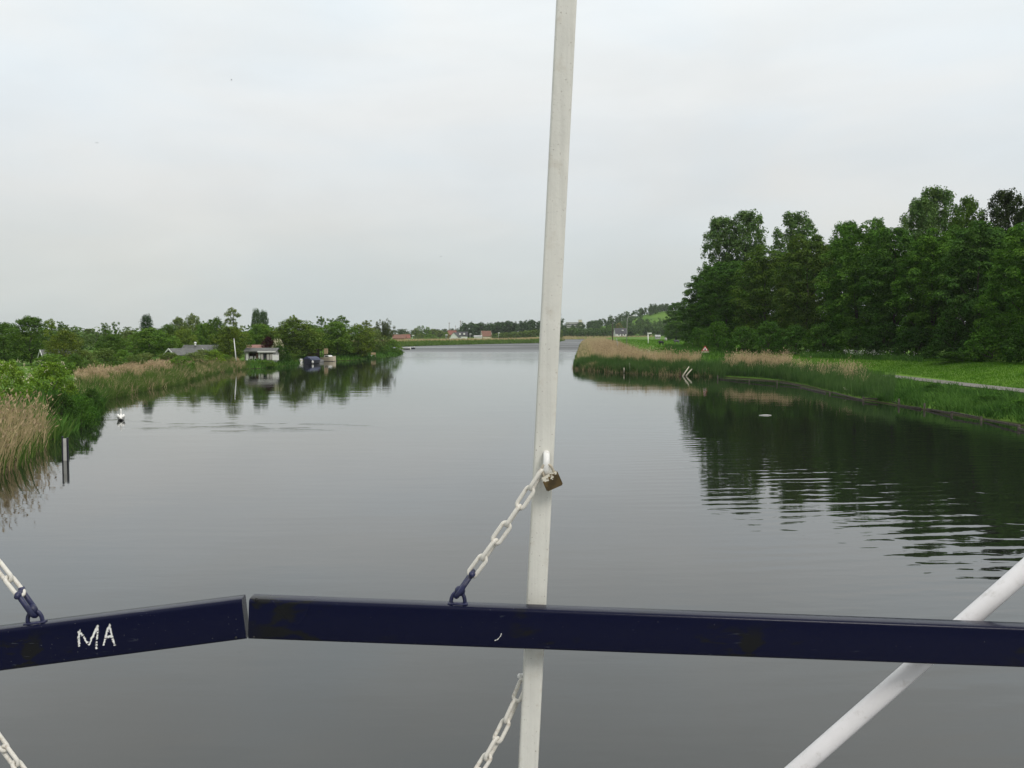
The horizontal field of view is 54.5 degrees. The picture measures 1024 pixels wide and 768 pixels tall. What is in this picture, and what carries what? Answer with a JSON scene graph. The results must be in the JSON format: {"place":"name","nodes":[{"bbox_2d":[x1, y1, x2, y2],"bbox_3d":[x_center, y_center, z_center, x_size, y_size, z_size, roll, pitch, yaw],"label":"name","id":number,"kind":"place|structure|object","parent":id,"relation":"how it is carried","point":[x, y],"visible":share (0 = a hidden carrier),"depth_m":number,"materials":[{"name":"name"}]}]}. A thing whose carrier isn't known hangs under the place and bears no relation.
{"place":"outdoors","nodes":[
{"label":"outdoors","id":0,"kind":"place"},
{"bbox_2d":[0,339,1023,767],"bbox_3d":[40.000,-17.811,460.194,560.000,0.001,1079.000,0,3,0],"label":"water","id":1,"kind":"structure","parent":0,"point":[406,475],"depth_m":27.42,"materials":[{"name":"black liquid"}]},
{"bbox_2d":[47,359,251,403],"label":"green reeds","id":2,"kind":"object","parent":1,"relation":"in","point":[171,380],"visible":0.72,"depth_m":107.43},
{"bbox_2d":[0,310,1023,469],"bbox_3d":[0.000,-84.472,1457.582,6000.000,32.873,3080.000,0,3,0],"label":"ground","id":3,"kind":"structure","parent":0,"point":[661,315],"depth_m":123.01,"materials":[{"name":"plant"}]},
{"bbox_2d":[0,322,32,361],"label":"bushy tree","id":4,"kind":"object","parent":3,"relation":"on","point":[3,355],"visible":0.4,"depth_m":158.66,"materials":[{"name":"green plant"}]},
{"bbox_2d":[0,359,35,402],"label":"shrub","id":5,"kind":"object","parent":3,"relation":"on","point":[13,374],"visible":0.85,"depth_m":65.85,"materials":[{"name":"green plant"}]},
{"bbox_2d":[3,315,56,364],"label":"bushy tree","id":6,"kind":"object","parent":3,"relation":"on","point":[26,323],"visible":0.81,"depth_m":148.60,"materials":[{"name":"green plant"}]},
{"bbox_2d":[0,380,61,472],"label":"old reeds","id":7,"kind":"object","parent":3,"relation":"on","point":[24,429],"visible":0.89,"depth_m":48.98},
{"bbox_2d":[0,402,81,474],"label":"green reeds","id":8,"kind":"object","parent":3,"relation":"on","point":[22,456],"visible":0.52,"depth_m":48.95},
{"bbox_2d":[21,360,79,396],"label":"shrub","id":9,"kind":"object","parent":3,"relation":"on","point":[49,365],"visible":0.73,"depth_m":75.69,"materials":[{"name":"green plant"}]},
{"bbox_2d":[30,353,78,374],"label":"shrub","id":10,"kind":"object","parent":3,"relation":"on","point":[52,358],"visible":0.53,"depth_m":117.62,"materials":[{"name":"green plant"}]},
{"bbox_2d":[0,380,109,440],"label":"bank weeds","id":11,"kind":"object","parent":3,"relation":"on","point":[70,421],"visible":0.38,"depth_m":64.05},
{"bbox_2d":[44,392,80,422],"bbox_3d":[-28.030,1.609,62.188,2.248,2.350,2.464,-2,4,-38],"label":"shrub","id":12,"kind":"object","parent":3,"relation":"on","point":[67,401],"visible":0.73,"depth_m":61.85,"materials":[{"name":"green plant"}]},
{"bbox_2d":[43,328,86,370],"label":"bushy tree","id":13,"kind":"object","parent":3,"relation":"on","point":[67,336],"visible":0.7,"depth_m":125.26,"materials":[{"name":"green plant"}]},
{"bbox_2d":[64,353,88,372],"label":"shrub","id":14,"kind":"object","parent":3,"relation":"on","point":[77,357],"visible":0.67,"depth_m":121.74,"materials":[{"name":"green plant"}]},
{"bbox_2d":[66,395,99,425],"bbox_3d":[-27.847,1.775,64.263,2.255,2.143,2.454,-2,3,-31],"label":"shrub","id":15,"kind":"object","parent":3,"relation":"on","point":[83,402],"visible":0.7,"depth_m":64.07,"materials":[{"name":"green plant"}]},
{"bbox_2d":[69,349,98,370],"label":"shrub","id":16,"kind":"object","parent":3,"relation":"on","point":[87,352],"visible":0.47,"depth_m":127.70,"materials":[{"name":"green plant"}]},
{"bbox_2d":[79,388,105,414],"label":"shrub","id":17,"kind":"object","parent":3,"relation":"on","point":[89,393],"visible":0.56,"depth_m":72.07,"materials":[{"name":"green plant"}]},
{"bbox_2d":[87,347,123,367],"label":"shrub","id":18,"kind":"object","parent":3,"relation":"on","point":[109,352],"visible":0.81,"depth_m":133.57,"materials":[{"name":"green plant"}]},
{"bbox_2d":[92,334,132,360],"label":"bushy tree","id":19,"kind":"object","parent":3,"relation":"on","point":[108,339],"visible":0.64,"depth_m":159.25,"materials":[{"name":"green plant"}]},
{"bbox_2d":[122,327,181,359],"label":"bushy tree","id":20,"kind":"object","parent":3,"relation":"on","point":[153,337],"visible":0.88,"depth_m":176.69,"materials":[{"name":"green plant"}]},
{"bbox_2d":[73,356,238,380],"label":"old reeds","id":21,"kind":"object","parent":3,"relation":"on","point":[101,370],"visible":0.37,"depth_m":111.10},
{"bbox_2d":[67,358,246,394],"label":"withered reeds","id":22,"kind":"object","parent":3,"relation":"on","point":[231,362],"visible":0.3,"depth_m":117.34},
{"bbox_2d":[0,319,339,353],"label":"background wood","id":23,"kind":"object","parent":3,"relation":"on","point":[90,341],"visible":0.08,"depth_m":251.75,"materials":[{"name":"green plant"}]},
{"bbox_2d":[156,324,186,352],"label":"bushy tree","id":24,"kind":"object","parent":3,"relation":"on","point":[170,329],"visible":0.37,"depth_m":203.97,"materials":[{"name":"green plant"}]},
{"bbox_2d":[165,356,195,369],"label":"shrub","id":25,"kind":"object","parent":3,"relation":"on","point":[180,359],"visible":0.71,"depth_m":135.56,"materials":[{"name":"green plant"}]},
{"bbox_2d":[166,328,200,349],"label":"bushy tree","id":26,"kind":"object","parent":3,"relation":"on","point":[186,333],"visible":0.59,"depth_m":183.26,"materials":[{"name":"green plant"}]},
{"bbox_2d":[163,348,203,359],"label":"cottage","id":27,"kind":"structure","parent":3,"relation":"on","point":[180,351],"depth_m":170.64,"materials":[{"name":"grey wood"}]},
{"bbox_2d":[178,313,201,344],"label":"willow tree","id":28,"kind":"object","parent":3,"relation":"on","point":[191,322],"visible":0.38,"depth_m":212.71,"materials":[{"name":"green plant"}]},
{"bbox_2d":[191,322,217,344],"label":"bushy tree","id":29,"kind":"object","parent":3,"relation":"on","point":[202,334],"visible":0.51,"depth_m":203.88,"materials":[{"name":"green plant"}]},
{"bbox_2d":[201,316,227,350],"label":"bushy tree","id":30,"kind":"object","parent":3,"relation":"on","point":[217,323],"visible":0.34,"depth_m":204.93,"materials":[{"name":"green plant"}]},
{"bbox_2d":[206,325,251,358],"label":"willow tree","id":31,"kind":"object","parent":3,"relation":"on","point":[229,333],"visible":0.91,"depth_m":176.84,"materials":[{"name":"green plant"}]},
{"bbox_2d":[224,307,244,345],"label":"sparse tree","id":32,"kind":"object","parent":3,"relation":"on","point":[229,313],"visible":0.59,"depth_m":197.36,"materials":[{"name":"green plant"}]},
{"bbox_2d":[240,323,280,349],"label":"bushy tree","id":33,"kind":"object","parent":3,"relation":"on","point":[261,328],"visible":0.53,"depth_m":202.65,"materials":[{"name":"green plant"}]},
{"bbox_2d":[243,348,278,361],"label":"chalet","id":34,"kind":"object","parent":3,"relation":"on","point":[263,353],"visible":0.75,"depth_m":176.99,"materials":[{"name":"white wood"}]},
{"bbox_2d":[268,317,326,356],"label":"bushy tree","id":35,"kind":"object","parent":3,"relation":"on","point":[286,325],"visible":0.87,"depth_m":203.91,"materials":[{"name":"green plant"}]},
{"bbox_2d":[248,347,402,368],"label":"waterside plants","id":36,"kind":"object","parent":3,"relation":"on","point":[344,356],"visible":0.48,"depth_m":213.98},
{"bbox_2d":[312,321,359,354],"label":"bushy tree","id":37,"kind":"object","parent":3,"relation":"on","point":[340,328],"visible":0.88,"depth_m":217.33,"materials":[{"name":"green plant"}]},
{"bbox_2d":[340,324,377,355],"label":"bushy tree","id":38,"kind":"object","parent":3,"relation":"on","point":[361,331],"visible":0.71,"depth_m":222.60,"materials":[{"name":"green plant"}]},
{"bbox_2d":[355,327,389,351],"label":"bushy tree","id":39,"kind":"object","parent":3,"relation":"on","point":[377,331],"visible":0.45,"depth_m":242.99,"materials":[{"name":"green plant"}]},
{"bbox_2d":[372,319,395,340],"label":"lopped willow","id":40,"kind":"object","parent":3,"relation":"on","point":[385,330],"visible":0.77,"depth_m":260.81,"materials":[{"name":"green plant"}]},
{"bbox_2d":[353,337,538,341],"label":"old reeds","id":41,"kind":"object","parent":3,"relation":"on","point":[454,339],"visible":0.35,"depth_m":506.37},
{"bbox_2d":[390,328,510,336],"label":"background wood","id":42,"kind":"object","parent":3,"relation":"on","point":[403,331],"visible":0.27,"depth_m":975.63,"materials":[{"name":"green plant"}]},
{"bbox_2d":[339,338,564,346],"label":"green reeds","id":43,"kind":"object","parent":3,"relation":"on","point":[426,342],"visible":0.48,"depth_m":494.85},
{"bbox_2d":[456,318,568,337],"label":"distant wood","id":44,"kind":"object","parent":3,"relation":"on","point":[495,327],"visible":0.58,"depth_m":913.25,"materials":[{"name":"green plant"}]},
{"bbox_2d":[492,329,563,337],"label":"scrub","id":45,"kind":"object","parent":3,"relation":"on","point":[531,333],"visible":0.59,"depth_m":743.91,"materials":[{"name":"green plant"}]},
{"bbox_2d":[576,337,652,358],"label":"headland reeds","id":46,"kind":"object","parent":3,"relation":"on","point":[584,343],"visible":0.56,"depth_m":302.28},
{"bbox_2d":[560,317,672,336],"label":"scrub","id":47,"kind":"object","parent":3,"relation":"on","point":[645,327],"visible":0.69,"depth_m":946.32,"materials":[{"name":"green plant"}]},
{"bbox_2d":[588,339,702,363],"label":"old reeds","id":48,"kind":"object","parent":3,"relation":"on","point":[609,348],"visible":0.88,"depth_m":159.66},
{"bbox_2d":[663,302,686,339],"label":"broadleaf tree","id":49,"kind":"object","parent":3,"relation":"on","point":[675,306],"visible":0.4,"depth_m":452.55,"materials":[{"name":"green plant"}]},
{"bbox_2d":[663,320,688,339],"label":"broadleaf tree","id":50,"kind":"object","parent":3,"relation":"on","point":[674,328],"visible":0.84,"depth_m":427.92,"materials":[{"name":"green plant"}]},
{"bbox_2d":[572,352,801,378],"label":"green reeds","id":51,"kind":"object","parent":3,"relation":"on","point":[721,369],"visible":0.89,"depth_m":140.56,"materials":[{"name":"plant"}]},
{"bbox_2d":[685,327,707,349],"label":"shrub","id":52,"kind":"object","parent":3,"relation":"on","point":[695,330],"visible":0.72,"depth_m":177.39,"materials":[{"name":"green plant"}]},
{"bbox_2d":[570,302,824,328],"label":"hill wood","id":53,"kind":"object","parent":3,"relation":"on","point":[597,324],"visible":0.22,"depth_m":1112.25,"materials":[{"name":"green plant"}]},
{"bbox_2d":[675,274,722,345],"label":"broadleaf tree","id":54,"kind":"object","parent":3,"relation":"on","point":[695,285],"visible":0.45,"depth_m":202.18,"materials":[{"name":"green plant"}]},
{"bbox_2d":[686,265,737,345],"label":"broadleaf tree","id":55,"kind":"object","parent":3,"relation":"on","point":[703,273],"visible":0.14,"depth_m":204.20,"materials":[{"name":"green plant"}]},
{"bbox_2d":[698,321,732,350],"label":"shrub","id":56,"kind":"object","parent":3,"relation":"on","point":[712,333],"visible":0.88,"depth_m":162.53,"materials":[{"name":"green plant"}]},
{"bbox_2d":[696,215,739,346],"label":"poplar tree","id":57,"kind":"object","parent":3,"relation":"on","point":[716,234],"visible":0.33,"depth_m":211.08,"materials":[{"name":"green plant"}]},
{"bbox_2d":[693,260,756,348],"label":"broadleaf tree","id":58,"kind":"object","parent":3,"relation":"on","point":[726,310],"visible":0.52,"depth_m":188.01,"materials":[{"name":"green plant"}]},
{"bbox_2d":[719,326,763,353],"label":"shrub","id":59,"kind":"object","parent":3,"relation":"on","point":[737,332],"visible":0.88,"depth_m":157.61,"materials":[{"name":"green plant"}]},
{"bbox_2d":[721,208,770,348],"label":"poplar tree","id":60,"kind":"object","parent":3,"relation":"on","point":[751,223],"visible":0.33,"depth_m":208.72,"materials":[{"name":"green plant"}]},
{"bbox_2d":[721,348,797,367],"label":"old reeds","id":61,"kind":"object","parent":3,"relation":"on","point":[762,357],"visible":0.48,"depth_m":134.75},
{"bbox_2d":[728,244,800,349],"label":"broadleaf tree","id":62,"kind":"object","parent":3,"relation":"on","point":[758,263],"visible":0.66,"depth_m":174.14,"materials":[{"name":"green plant"}]},
{"bbox_2d":[747,320,788,353],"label":"shrub","id":63,"kind":"object","parent":3,"relation":"on","point":[770,326],"visible":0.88,"depth_m":153.48,"materials":[{"name":"green plant"}]},
{"bbox_2d":[756,250,814,350],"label":"broadleaf tree","id":64,"kind":"object","parent":3,"relation":"on","point":[789,295],"visible":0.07,"depth_m":183.77,"materials":[{"name":"green plant"}]},
{"bbox_2d":[770,324,815,354],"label":"shrub","id":65,"kind":"object","parent":3,"relation":"on","point":[793,331],"visible":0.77,"depth_m":150.23,"materials":[{"name":"green plant"}]},
{"bbox_2d":[769,210,821,349],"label":"poplar tree","id":66,"kind":"object","parent":3,"relation":"on","point":[793,222],"visible":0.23,"depth_m":197.24,"materials":[{"name":"green plant"}]},
{"bbox_2d":[769,233,842,351],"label":"broadleaf tree","id":67,"kind":"object","parent":3,"relation":"on","point":[796,258],"visible":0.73,"depth_m":159.96,"materials":[{"name":"green plant"}]},
{"bbox_2d":[801,322,849,354],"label":"shrub","id":68,"kind":"object","parent":3,"relation":"on","point":[823,327],"visible":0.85,"depth_m":145.63,"materials":[{"name":"green plant"}]},
{"bbox_2d":[798,244,864,349],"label":"broadleaf tree","id":69,"kind":"object","parent":3,"relation":"on","point":[831,266],"visible":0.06,"depth_m":166.17,"materials":[{"name":"green plant"}]},
{"bbox_2d":[789,356,874,379],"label":"old reeds","id":70,"kind":"object","parent":3,"relation":"on","point":[846,366],"visible":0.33,"depth_m":115.34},
{"bbox_2d":[828,220,860,330],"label":"poplar tree","id":71,"kind":"object","parent":3,"relation":"on","point":[836,226],"visible":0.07,"depth_m":169.94,"materials":[{"name":"green plant"}]},
{"bbox_2d":[827,326,875,354],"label":"shrub","id":72,"kind":"object","parent":3,"relation":"on","point":[851,331],"visible":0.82,"depth_m":141.05,"materials":[{"name":"green plant"}]},
{"bbox_2d":[814,220,895,352],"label":"broadleaf tree","id":73,"kind":"object","parent":3,"relation":"on","point":[846,261],"visible":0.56,"depth_m":146.00,"materials":[{"name":"green plant"}]},
{"bbox_2d":[799,350,922,361],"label":"tall grass","id":74,"kind":"structure","parent":3,"relation":"on","point":[889,356],"depth_m":135.07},
{"bbox_2d":[717,375,1023,430],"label":"timber revetment","id":75,"kind":"object","parent":3,"relation":"on","point":[951,413],"visible":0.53,"depth_m":78.85,"materials":[{"name":"brown wood"}]},
{"bbox_2d":[858,320,910,356],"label":"shrub","id":76,"kind":"object","parent":3,"relation":"on","point":[881,326],"visible":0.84,"depth_m":135.25,"materials":[{"name":"green plant"}]},
{"bbox_2d":[854,227,934,352],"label":"broadleaf tree","id":77,"kind":"object","parent":3,"relation":"on","point":[902,240],"visible":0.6,"depth_m":138.41,"materials":[{"name":"green plant"}]},
{"bbox_2d":[891,325,945,357],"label":"shrub","id":78,"kind":"object","parent":3,"relation":"on","point":[901,344],"visible":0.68,"depth_m":129.56,"materials":[{"name":"green plant"}]},
{"bbox_2d":[896,196,942,353],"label":"poplar tree","id":79,"kind":"object","parent":3,"relation":"on","point":[920,205],"visible":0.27,"depth_m":151.87,"materials":[{"name":"green plant"}]},
{"bbox_2d":[884,228,976,354],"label":"broadleaf tree","id":80,"kind":"object","parent":3,"relation":"on","point":[937,251],"visible":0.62,"depth_m":131.20,"materials":[{"name":"green plant"}]},
{"bbox_2d":[912,184,961,347],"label":"poplar tree","id":81,"kind":"object","parent":3,"relation":"on","point":[939,197],"visible":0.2,"depth_m":153.62,"materials":[{"name":"green plant"}]},
{"bbox_2d":[868,375,1023,422],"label":"bank weeds","id":82,"kind":"object","parent":3,"relation":"on","point":[908,392],"visible":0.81,"depth_m":77.30,"materials":[{"name":"plant"}]},
{"bbox_2d":[915,224,982,349],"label":"broadleaf tree","id":83,"kind":"object","parent":3,"relation":"on","point":[954,230],"visible":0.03,"depth_m":138.09,"materials":[{"name":"green plant"}]},
{"bbox_2d":[923,351,1000,361],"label":"shrub","id":84,"kind":"object","parent":3,"relation":"on","point":[951,355],"visible":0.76,"depth_m":114.47,"materials":[{"name":"green plant"}]},
{"bbox_2d":[946,194,985,324],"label":"poplar tree","id":85,"kind":"object","parent":3,"relation":"on","point":[970,207],"visible":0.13,"depth_m":144.29,"materials":[{"name":"green plant"}]},
{"bbox_2d":[932,220,1023,359],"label":"broadleaf tree","id":86,"kind":"object","parent":3,"relation":"on","point":[990,238],"visible":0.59,"depth_m":122.83,"materials":[{"name":"green plant"}]},
{"bbox_2d":[957,327,1023,362],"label":"shrub","id":87,"kind":"object","parent":3,"relation":"on","point":[1001,335],"visible":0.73,"depth_m":112.01,"materials":[{"name":"green plant"}]},
{"bbox_2d":[961,225,1023,358],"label":"broadleaf tree","id":88,"kind":"object","parent":3,"relation":"on","point":[1001,303],"visible":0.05,"depth_m":126.66,"materials":[{"name":"green plant"}]},
{"bbox_2d":[972,222,1023,360],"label":"broadleaf tree","id":89,"kind":"object","parent":3,"relation":"on","point":[1016,253],"visible":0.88,"depth_m":112.29,"materials":[{"name":"green plant"}]},
{"bbox_2d":[978,187,1022,323],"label":"poplar tree","id":90,"kind":"object","parent":3,"relation":"on","point":[998,215],"visible":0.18,"depth_m":135.99,"materials":[{"name":"green plant"}]},
{"bbox_2d":[999,326,1023,362],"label":"shrub","id":91,"kind":"object","parent":3,"relation":"on","point":[1013,355],"visible":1,"depth_m":103.58,"materials":[{"name":"green plant"}]},
{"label":"bridge deck","id":92,"kind":"structure","parent":3,"relation":"on","visible":0},
{"bbox_2d":[517,0,576,767],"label":"mast post","id":93,"kind":"object","parent":92,"relation":"on","point":[531,675],"visible":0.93,"depth_m":2.56,"materials":[{"name":"metal"}]},
{"bbox_2d":[474,678,522,767],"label":"chain","id":94,"kind":"object","parent":93,"relation":"hanging from","point":[487,755],"visible":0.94,"depth_m":2.64,"materials":[{"name":"white paint"}]},
{"bbox_2d":[454,468,543,598],"bbox_3d":[-0.031,0.383,2.552,0.237,0.340,0.046,0,3,0],"label":"chain","id":95,"kind":"object","parent":93,"relation":"hanging from","point":[492,545],"visible":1,"depth_m":2.55,"materials":[{"name":"white paint"}]},
{"bbox_2d":[541,464,562,490],"bbox_3d":[0.096,0.235,2.546,0.045,0.068,0.021,-24,3,1],"label":"padlock","id":96,"kind":"object","parent":93,"relation":"hanging from","point":[551,481],"visible":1,"depth_m":2.54,"materials":[{"name":"gold metal"}]},
{"bbox_2d":[248,591,1023,666],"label":"barrier rail","id":97,"kind":"object","parent":93,"relation":"attached to","point":[451,622],"visible":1,"depth_m":2.54,"materials":[{"name":"metal"}]},
{"bbox_2d":[784,558,1023,767],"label":"diagonal stay","id":98,"kind":"object","parent":92,"relation":"on","point":[896,683],"visible":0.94,"depth_m":2.63,"materials":[{"name":"white paint"}]},
{"bbox_3d":[-1.440,-0.814,2.553,0.490,4.726,0.160,0,3,0],"label":"mast post","id":99,"kind":"object","parent":92,"relation":"on","visible":0},
{"bbox_2d":[0,733,26,767],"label":"chain","id":100,"kind":"object","parent":99,"relation":"hanging from","point":[16,762],"visible":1,"depth_m":2.56,"materials":[{"name":"white paint"}]},
{"bbox_2d":[0,559,37,617],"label":"chain","id":101,"kind":"object","parent":99,"relation":"hanging from","point":[31,609],"visible":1,"depth_m":2.49,"materials":[{"name":"white paint"}]},
{"bbox_2d":[0,595,247,670],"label":"barrier rail","id":102,"kind":"object","parent":99,"relation":"attached to","point":[29,643],"visible":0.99,"depth_m":2.51,"materials":[{"name":"metal"}]},
{"bbox_2d":[0,0,1023,333],"label":"sky","id":103,"kind":"structure","parent":0,"point":[350,147],"materials":[{"name":"white"}]},
{"bbox_2d":[616,339,743,352],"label":"meadow grass","id":104,"kind":"structure","parent":0,"point":[671,341],"depth_m":325.77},
{"bbox_2d":[664,342,735,363],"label":"tall grass","id":105,"kind":"structure","parent":0,"point":[677,347],"depth_m":163.98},
{"bbox_2d":[778,361,896,401],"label":"cattails","id":106,"kind":"object","parent":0,"point":[834,380],"visible":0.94,"depth_m":99.69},
{"bbox_2d":[656,348,1023,387],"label":"grass","id":107,"kind":"structure","parent":0,"point":[998,364],"depth_m":109.40,"materials":[{"name":"plant"}]},
{"bbox_2d":[892,375,1023,391],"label":"path","id":108,"kind":"structure","parent":0,"point":[978,385],"depth_m":90.15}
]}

